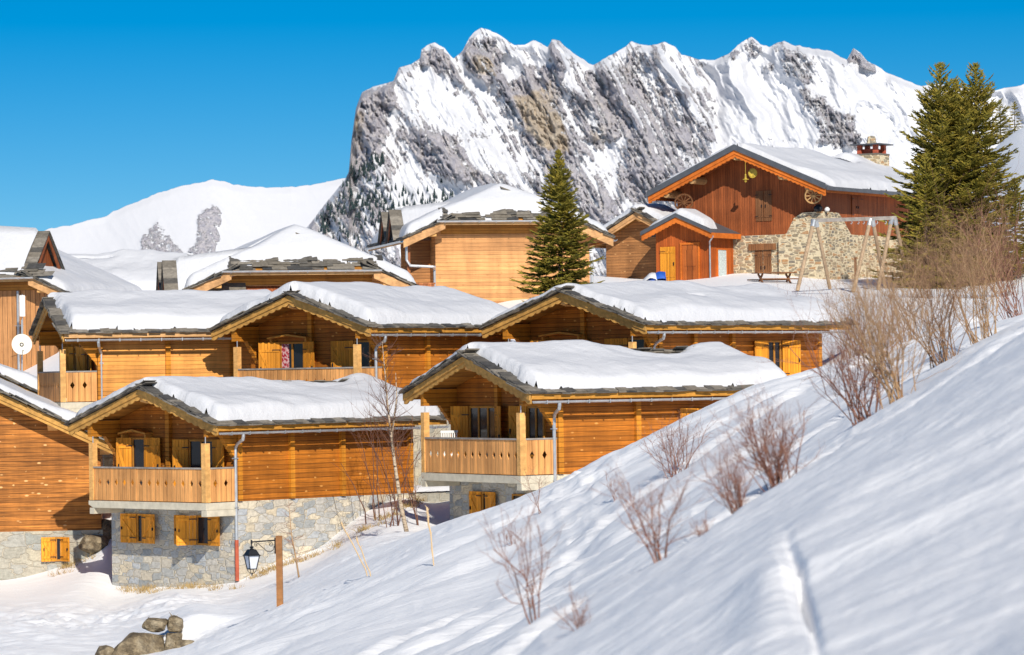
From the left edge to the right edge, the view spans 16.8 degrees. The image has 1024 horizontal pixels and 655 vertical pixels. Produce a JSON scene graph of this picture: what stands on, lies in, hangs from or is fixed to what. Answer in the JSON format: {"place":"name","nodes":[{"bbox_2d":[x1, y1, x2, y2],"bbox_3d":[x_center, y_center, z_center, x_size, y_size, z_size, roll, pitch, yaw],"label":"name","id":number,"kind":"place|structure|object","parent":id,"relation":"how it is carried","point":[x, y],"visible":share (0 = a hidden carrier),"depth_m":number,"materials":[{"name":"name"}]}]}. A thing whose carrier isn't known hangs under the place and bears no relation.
{"place":"outdoors","nodes":[
{"label":"outdoors","id":0,"kind":"place"},
{"bbox_2d":[45,178,344,254],"bbox_3d":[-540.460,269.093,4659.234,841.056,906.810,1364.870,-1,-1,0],"label":"snowy hill","id":1,"kind":"structure","parent":0,"point":[211,215],"depth_m":4256.56,"materials":[{"name":"white snow"}]},
{"bbox_2d":[0,127,1023,654],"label":"snow ground","id":2,"kind":"structure","parent":0,"point":[896,527],"depth_m":34.70,"materials":[{"name":"white snow"}]},
{"bbox_2d":[0,364,36,393],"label":"snowy roof","id":3,"kind":"structure","parent":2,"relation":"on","point":[24,380],"depth_m":132.97,"materials":[{"name":"white snow"}]},
{"bbox_2d":[0,378,112,579],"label":"chalet","id":4,"kind":"object","parent":2,"relation":"on","point":[48,520],"visible":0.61,"depth_m":114.28,"materials":[{"name":"brown wood"}]},
{"bbox_2d":[55,537,60,560],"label":"window","id":5,"kind":"structure","parent":4,"relation":"in","point":[57,542],"depth_m":114.26,"materials":[{"name":"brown wood"}]},
{"bbox_2d":[0,226,141,370],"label":"hipped chalet","id":6,"kind":"object","parent":2,"relation":"on","point":[36,265],"visible":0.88,"depth_m":150.32,"materials":[{"name":"wood"}]},
{"bbox_2d":[12,320,31,370],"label":"satellite dish","id":7,"kind":"object","parent":6,"relation":"attached to","point":[21,344],"visible":1,"depth_m":147.03,"materials":[{"name":"metal"}]},
{"bbox_2d":[19,294,24,325],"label":"panel antenna","id":8,"kind":"object","parent":6,"relation":"attached to","point":[22,305],"visible":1,"depth_m":148.34,"materials":[{"name":"white paint"}]},
{"bbox_2d":[78,534,109,554],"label":"boulder","id":9,"kind":"object","parent":2,"relation":"on","point":[92,544],"visible":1,"depth_m":114.08,"materials":[{"name":"brown stone"}]},
{"bbox_2d":[95,645,113,654],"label":"boulder","id":10,"kind":"object","parent":2,"relation":"on","point":[105,650],"visible":1,"depth_m":80.55,"materials":[{"name":"beige stone"}]},
{"bbox_2d":[98,519,111,538],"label":"boulder","id":11,"kind":"object","parent":2,"relation":"on","point":[106,526],"visible":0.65,"depth_m":114.70,"materials":[{"name":"stone"}]},
{"bbox_2d":[69,249,188,289],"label":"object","id":12,"kind":"object","parent":2,"relation":"on","point":[138,268],"visible":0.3,"depth_m":178.64,"materials":[{"name":"white wood"}]},
{"bbox_2d":[112,632,164,654],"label":"boulder","id":13,"kind":"object","parent":2,"relation":"on","point":[133,643],"visible":0.97,"depth_m":80.49,"materials":[{"name":"brown stone"}]},
{"bbox_2d":[142,617,167,631],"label":"boulder","id":14,"kind":"object","parent":13,"relation":"on","point":[154,624],"visible":1,"depth_m":81.04,"materials":[{"name":"brown stone"}]},
{"bbox_2d":[29,289,270,484],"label":"chalet","id":15,"kind":"object","parent":2,"relation":"on","point":[105,342],"visible":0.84,"depth_m":119.49,"materials":[{"name":"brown wood"}]},
{"bbox_2d":[67,344,78,370],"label":"window","id":16,"kind":"structure","parent":15,"relation":"in","point":[68,345],"depth_m":123.58,"materials":[{"name":"brown wood"}]},
{"bbox_2d":[86,354,92,385],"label":"window","id":17,"kind":"structure","parent":15,"relation":"in","point":[87,356],"depth_m":120.42,"materials":[{"name":"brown wood"}]},
{"bbox_2d":[164,633,181,650],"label":"boulder","id":18,"kind":"object","parent":2,"relation":"on","point":[171,639],"visible":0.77,"depth_m":80.77,"materials":[{"name":"brown stone"}]},
{"bbox_2d":[167,612,182,632],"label":"boulder","id":19,"kind":"object","parent":2,"relation":"on","point":[174,623],"visible":1,"depth_m":81.20,"materials":[{"name":"brown stone"}]},
{"bbox_2d":[175,640,193,647],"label":"boulder","id":20,"kind":"object","parent":2,"relation":"on","point":[180,643],"visible":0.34,"depth_m":80.74,"materials":[{"name":"brown stone"}]},
{"bbox_2d":[50,494,427,593],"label":"dry grass","id":21,"kind":"structure","parent":2,"relation":"on","point":[191,585],"depth_m":107.00,"materials":[{"name":"beige plant"}]},
{"bbox_2d":[63,373,448,587],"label":"chalet","id":22,"kind":"object","parent":2,"relation":"on","point":[209,477],"visible":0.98,"depth_m":108.19,"materials":[{"name":"brown wood"}]},
{"bbox_2d":[118,429,152,484],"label":"window","id":23,"kind":"structure","parent":22,"relation":"in","point":[137,443],"depth_m":109.51,"materials":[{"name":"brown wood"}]},
{"bbox_2d":[136,514,141,542],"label":"window","id":24,"kind":"structure","parent":22,"relation":"in","point":[139,521],"depth_m":109.43,"materials":[{"name":"brown wood"}]},
{"bbox_2d":[189,439,212,486],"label":"window","id":25,"kind":"structure","parent":22,"relation":"in","point":[194,444],"depth_m":107.55,"materials":[{"name":"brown wood"}]},
{"bbox_2d":[196,515,207,544],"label":"window","id":26,"kind":"structure","parent":22,"relation":"in","point":[201,522],"depth_m":107.29,"materials":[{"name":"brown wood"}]},
{"bbox_2d":[242,536,282,606],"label":"street lamp","id":27,"kind":"object","parent":2,"relation":"on","point":[251,555],"visible":0.99,"depth_m":77.87,"materials":[{"name":"brown wood"}]},
{"bbox_2d":[156,224,417,291],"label":"hipped chalet","id":28,"kind":"object","parent":2,"relation":"on","point":[274,260],"visible":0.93,"depth_m":135.36,"materials":[{"name":"wood"}]},
{"bbox_2d":[280,502,314,577],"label":"larch sapling","id":29,"kind":"object","parent":2,"relation":"on","point":[295,553],"visible":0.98,"depth_m":97.29,"materials":[{"name":"brown plant"}]},
{"bbox_2d":[340,522,367,575],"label":"dry stalk","id":30,"kind":"object","parent":2,"relation":"on","point":[343,526],"visible":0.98,"depth_m":74.35,"materials":[{"name":"beige plant"}]},
{"bbox_2d":[332,410,384,523],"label":"bare shrub","id":31,"kind":"object","parent":2,"relation":"on","point":[377,440],"visible":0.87,"depth_m":107.39,"materials":[{"name":"brown plant"}]},
{"bbox_2d":[208,281,510,485],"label":"chalet","id":32,"kind":"object","parent":2,"relation":"on","point":[305,331],"visible":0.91,"depth_m":117.00,"materials":[{"name":"brown wood"}]},
{"bbox_2d":[267,334,309,369],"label":"window","id":33,"kind":"structure","parent":32,"relation":"in","point":[291,353],"depth_m":117.83,"materials":[{"name":"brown wood"}]},
{"bbox_2d":[354,340,371,366],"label":"window","id":34,"kind":"structure","parent":32,"relation":"in","point":[366,348],"depth_m":115.78,"materials":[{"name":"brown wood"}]},
{"bbox_2d":[356,536,370,575],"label":"dry stalk","id":35,"kind":"object","parent":2,"relation":"on","point":[362,554],"visible":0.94,"depth_m":73.83,"materials":[{"name":"beige plant"}]},
{"bbox_2d":[329,354,448,527],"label":"bare shrub","id":36,"kind":"object","parent":2,"relation":"on","point":[395,502],"visible":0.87,"depth_m":104.39,"materials":[{"name":"brown plant"}]},
{"bbox_2d":[361,325,420,531],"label":"birch tree","id":37,"kind":"object","parent":2,"relation":"on","point":[390,429],"visible":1,"depth_m":99.88,"materials":[{"name":"brown plant"}]},
{"bbox_2d":[357,418,432,524],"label":"bare shrub","id":38,"kind":"object","parent":2,"relation":"on","point":[409,494],"visible":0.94,"depth_m":104.00,"materials":[{"name":"brown plant"}]},
{"bbox_2d":[425,505,433,565],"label":"dry stalk","id":39,"kind":"object","parent":2,"relation":"on","point":[427,513],"visible":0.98,"depth_m":68.21,"materials":[{"name":"beige plant"}]},
{"bbox_2d":[413,485,449,502],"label":"retaining wall","id":40,"kind":"structure","parent":2,"relation":"on","point":[436,494],"depth_m":111.77,"materials":[{"name":"grey"}]},
{"bbox_2d":[365,183,616,302],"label":"hipped chalet","id":41,"kind":"object","parent":2,"relation":"on","point":[473,241],"visible":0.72,"depth_m":150.63,"materials":[{"name":"wood"}]},
{"bbox_2d":[500,521,519,545],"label":"bare shrub","id":42,"kind":"object","parent":2,"relation":"on","point":[510,538],"visible":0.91,"depth_m":66.52,"materials":[{"name":"brown plant"}]},
{"bbox_2d":[475,471,566,624],"bbox_3d":[0.109,1.780,27.417,0.808,1.364,0.915,-1,-1,0],"label":"bare shrub","id":43,"kind":"object","parent":2,"relation":"on","point":[531,604],"visible":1,"depth_m":27.40,"materials":[{"name":"brown plant"}]},
{"bbox_2d":[512,465,549,513],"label":"bare shrub","id":44,"kind":"object","parent":2,"relation":"on","point":[539,482],"visible":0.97,"depth_m":69.54,"materials":[{"name":"brown plant"}]},
{"bbox_2d":[510,149,604,301],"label":"spruce","id":45,"kind":"object","parent":2,"relation":"on","point":[564,206],"visible":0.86,"depth_m":130.70,"materials":[{"name":"green plant"}]},
{"bbox_2d":[547,582,593,630],"bbox_3d":[0.469,1.952,23.970,0.367,0.442,0.425,-1,-1,26],"label":"bare shrub","id":46,"kind":"object","parent":2,"relation":"on","point":[582,616],"visible":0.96,"depth_m":23.97,"materials":[{"name":"brown plant"}]},
{"bbox_2d":[398,340,786,519],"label":"chalet","id":47,"kind":"object","parent":2,"relation":"on","point":[559,409],"visible":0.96,"depth_m":101.87,"materials":[{"name":"brown wood"}]},
{"bbox_2d":[440,430,457,455],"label":"balcony chair","id":48,"kind":"object","parent":47,"relation":"on","point":[449,432],"visible":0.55,"depth_m":104.07,"materials":[{"name":"white paint"}]},
{"bbox_2d":[469,406,494,456],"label":"window","id":49,"kind":"structure","parent":47,"relation":"in","point":[481,418],"depth_m":103.62,"materials":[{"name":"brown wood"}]},
{"bbox_2d":[482,491,484,509],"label":"window","id":50,"kind":"structure","parent":47,"relation":"in","point":[483,492],"depth_m":103.45,"materials":[{"name":"brown wood"}]},
{"bbox_2d":[512,494,524,499],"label":"window","id":51,"kind":"structure","parent":47,"relation":"in","point":[514,496],"depth_m":101.85,"materials":[{"name":"brown wood"}]},
{"bbox_2d":[527,406,545,456],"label":"balcony door","id":52,"kind":"structure","parent":47,"relation":"in","point":[535,419],"depth_m":101.01,"materials":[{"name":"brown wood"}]},
{"bbox_2d":[600,468,620,499],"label":"bare shrub","id":53,"kind":"object","parent":2,"relation":"on","point":[610,486],"visible":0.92,"depth_m":64.05,"materials":[{"name":"brown plant"}]},
{"bbox_2d":[589,203,675,278],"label":"chalet","id":54,"kind":"object","parent":2,"relation":"on","point":[630,253],"visible":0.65,"depth_m":171.15,"materials":[{"name":"wood"}]},
{"bbox_2d":[584,446,708,562],"bbox_3d":[1.021,1.366,26.101,1.077,0.956,0.758,-1,-1,32],"label":"bare shrub","id":55,"kind":"object","parent":2,"relation":"on","point":[655,549],"visible":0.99,"depth_m":26.12,"materials":[{"name":"brown plant"}]},
{"bbox_2d":[643,271,665,280],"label":"covered heap","id":56,"kind":"object","parent":2,"relation":"on","point":[660,275],"visible":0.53,"depth_m":163.05,"materials":[{"name":"blue plastic"}]},
{"bbox_2d":[478,280,860,375],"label":"chalet","id":57,"kind":"object","parent":2,"relation":"on","point":[753,319],"visible":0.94,"depth_m":115.91,"materials":[{"name":"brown wood"}]},
{"bbox_2d":[538,332,582,339],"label":"window","id":58,"kind":"structure","parent":57,"relation":"in","point":[543,337],"depth_m":115.81,"materials":[{"name":"brown wood"}]},
{"bbox_2d":[628,338,645,347],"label":"window","id":59,"kind":"structure","parent":57,"relation":"in","point":[641,343],"depth_m":113.82,"materials":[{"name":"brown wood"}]},
{"bbox_2d":[768,341,781,369],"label":"window","id":60,"kind":"structure","parent":57,"relation":"in","point":[774,346],"depth_m":117.97,"materials":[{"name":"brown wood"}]},
{"bbox_2d":[634,404,724,478],"bbox_3d":[3.011,2.058,62.729,1.744,1.497,1.439,-1,-1,0],"label":"bare shrub","id":61,"kind":"object","parent":2,"relation":"on","point":[664,445],"visible":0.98,"depth_m":62.49,"materials":[{"name":"brown plant"}]},
{"bbox_2d":[690,509,715,536],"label":"bare shrub","id":62,"kind":"object","parent":2,"relation":"on","point":[704,526],"visible":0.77,"depth_m":25.96,"materials":[{"name":"brown plant"}]},
{"bbox_2d":[679,416,777,513],"bbox_3d":[1.720,1.163,27.945,0.675,0.900,0.933,-1,-1,-22],"label":"bare shrub","id":63,"kind":"object","parent":2,"relation":"on","point":[740,500],"visible":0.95,"depth_m":27.98,"materials":[{"name":"brown plant"}]},
{"bbox_2d":[703,367,826,491],"bbox_3d":[2.176,0.892,29.966,1.088,1.235,1.011,-1,-1,40],"label":"bare shrub","id":64,"kind":"object","parent":2,"relation":"on","point":[770,474],"visible":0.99,"depth_m":29.93,"materials":[{"name":"brown plant"}]},
{"bbox_2d":[747,272,797,282],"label":"picnic table","id":65,"kind":"object","parent":2,"relation":"on","point":[761,279],"visible":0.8,"depth_m":159.88,"materials":[{"name":"wood"}]},
{"bbox_2d":[640,136,927,280],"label":"red chalet","id":66,"kind":"object","parent":2,"relation":"on","point":[730,221],"visible":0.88,"depth_m":168.34,"materials":[{"name":"red-brown siding wood"},{"name":"stone"},{"name":"snow"}]},
{"bbox_2d":[674,194,692,208],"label":"wagon wheel","id":67,"kind":"object","parent":66,"relation":"attached to","point":[684,202],"visible":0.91,"depth_m":169.33,"materials":[{"name":"brown wood"}]},
{"bbox_2d":[680,242,699,279],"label":"porch door","id":68,"kind":"structure","parent":66,"relation":"in","point":[689,253],"depth_m":167.59,"materials":[{"name":"brown wood"}]},
{"bbox_2d":[717,248,727,275],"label":"window","id":69,"kind":"structure","parent":66,"relation":"in","point":[722,254],"depth_m":168.13,"materials":[{"name":"white glass"}]},
{"bbox_2d":[742,161,748,182],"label":"hanging lamp","id":70,"kind":"object","parent":66,"relation":"hanging from","point":[745,179],"visible":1,"depth_m":167.28,"materials":[{"name":"gold metal"}]},
{"bbox_2d":[748,168,756,177],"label":"wall disc","id":71,"kind":"object","parent":66,"relation":"attached to","point":[752,172],"depth_m":167.60,"materials":[{"name":"gold metal"}]},
{"bbox_2d":[805,189,821,203],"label":"wagon wheel","id":72,"kind":"object","parent":66,"relation":"attached to","point":[813,195],"visible":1,"depth_m":165.85,"materials":[{"name":"brown wood"}]},
{"bbox_2d":[814,204,822,211],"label":"pot","id":73,"kind":"object","parent":66,"relation":"on","point":[818,208],"visible":1,"depth_m":166.15,"materials":[{"name":"black metal"}]},
{"bbox_2d":[854,257,856,276],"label":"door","id":74,"kind":"structure","parent":66,"relation":"in","point":[855,258],"depth_m":169.49,"materials":[{"name":"brown wood"}]},
{"bbox_2d":[768,265,827,344],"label":"bare shrub","id":75,"kind":"object","parent":2,"relation":"on","point":[802,290],"visible":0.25,"depth_m":121.53,"materials":[{"name":"brown plant"}]},
{"bbox_2d":[761,268,915,425],"bbox_3d":[3.927,0.199,39.948,1.838,1.925,1.817,-1,-1,-22],"label":"bare shrub","id":76,"kind":"object","parent":2,"relation":"on","point":[859,418],"visible":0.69,"depth_m":39.93,"materials":[{"name":"brown plant"}]},
{"bbox_2d":[806,272,889,359],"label":"bare shrub","id":77,"kind":"object","parent":2,"relation":"on","point":[847,315],"visible":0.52,"depth_m":80.00,"materials":[{"name":"brown plant"}]},
{"bbox_2d":[796,216,910,290],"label":"swing frame","id":78,"kind":"object","parent":2,"relation":"on","point":[870,222],"visible":0.88,"depth_m":150.38,"materials":[{"name":"wood"}]},
{"bbox_2d":[783,202,958,408],"bbox_3d":[4.021,-0.219,38.065,1.967,2.294,1.936,-1,-1,10],"label":"bare shrub","id":79,"kind":"object","parent":2,"relation":"on","point":[880,345],"visible":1,"depth_m":37.98,"materials":[{"name":"brown plant"}]},
{"bbox_2d":[844,219,939,343],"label":"bare shrub","id":80,"kind":"object","parent":2,"relation":"on","point":[907,299],"visible":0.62,"depth_m":79.97,"materials":[{"name":"brown plant"}]},
{"bbox_2d":[876,216,948,297],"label":"bare shrub","id":81,"kind":"object","parent":2,"relation":"on","point":[919,266],"visible":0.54,"depth_m":139.96,"materials":[{"name":"brown plant"}]},
{"bbox_2d":[881,152,971,288],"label":"spruce","id":82,"kind":"object","parent":2,"relation":"on","point":[916,210],"visible":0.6,"depth_m":152.78,"materials":[{"name":"green plant"}]},
{"bbox_2d":[850,175,1023,368],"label":"bare shrub","id":83,"kind":"object","parent":2,"relation":"on","point":[943,340],"visible":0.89,"depth_m":49.58,"materials":[{"name":"brown plant"}]},
{"bbox_2d":[868,61,1020,286],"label":"spruce","id":84,"kind":"object","parent":2,"relation":"on","point":[949,124],"visible":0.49,"depth_m":154.49,"materials":[{"name":"green plant"}]},
{"bbox_2d":[910,197,1008,298],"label":"bare shrub","id":85,"kind":"object","parent":2,"relation":"on","point":[966,254],"visible":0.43,"depth_m":141.16,"materials":[{"name":"brown plant"}]},
{"bbox_2d":[906,173,1023,344],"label":"bare shrub","id":86,"kind":"object","parent":2,"relation":"on","point":[986,328],"visible":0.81,"depth_m":53.62,"materials":[{"name":"brown plant"}]},
{"bbox_2d":[906,149,1023,320],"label":"bare shrub","id":87,"kind":"object","parent":2,"relation":"on","point":[1008,285],"visible":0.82,"depth_m":63.90,"materials":[{"name":"brown plant"}]},
{"bbox_2d":[907,62,1023,284],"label":"spruce","id":88,"kind":"object","parent":2,"relation":"on","point":[981,96],"visible":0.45,"depth_m":155.43,"materials":[{"name":"green plant"}]},
{"bbox_2d":[965,207,1023,296],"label":"bare shrub","id":89,"kind":"object","parent":2,"relation":"on","point":[1002,258],"visible":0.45,"depth_m":142.19,"materials":[{"name":"brown plant"}]},
{"bbox_2d":[993,100,1010,142],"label":"spruce","id":90,"kind":"object","parent":2,"relation":"on","point":[1003,116],"visible":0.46,"depth_m":238.08,"materials":[{"name":"green plant"}]},
{"bbox_2d":[996,176,1023,271],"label":"spruce","id":91,"kind":"object","parent":2,"relation":"on","point":[1020,200],"visible":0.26,"depth_m":157.82,"materials":[{"name":"green plant"}]},
{"bbox_2d":[1004,101,1021,136],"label":"spruce","id":92,"kind":"object","parent":2,"relation":"on","point":[1016,113],"visible":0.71,"depth_m":240.16,"materials":[{"name":"green plant"}]},
{"bbox_2d":[0,0,1023,230],"label":"sky","id":93,"kind":"structure","parent":0,"point":[107,106],"materials":[{"name":"blue"}]},
{"bbox_2d":[307,28,1023,275],"bbox_3d":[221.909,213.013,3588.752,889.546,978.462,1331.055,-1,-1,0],"label":"mountain","id":94,"kind":"structure","parent":0,"point":[628,126],"depth_m":3143.95,"materials":[{"name":"white snow"}]},
{"bbox_2d":[316,150,453,249],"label":"forest","id":95,"kind":"object","parent":94,"relation":"on","point":[354,205],"visible":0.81,"depth_m":3104.54,"materials":[{"name":"grey plant"}]}
]}

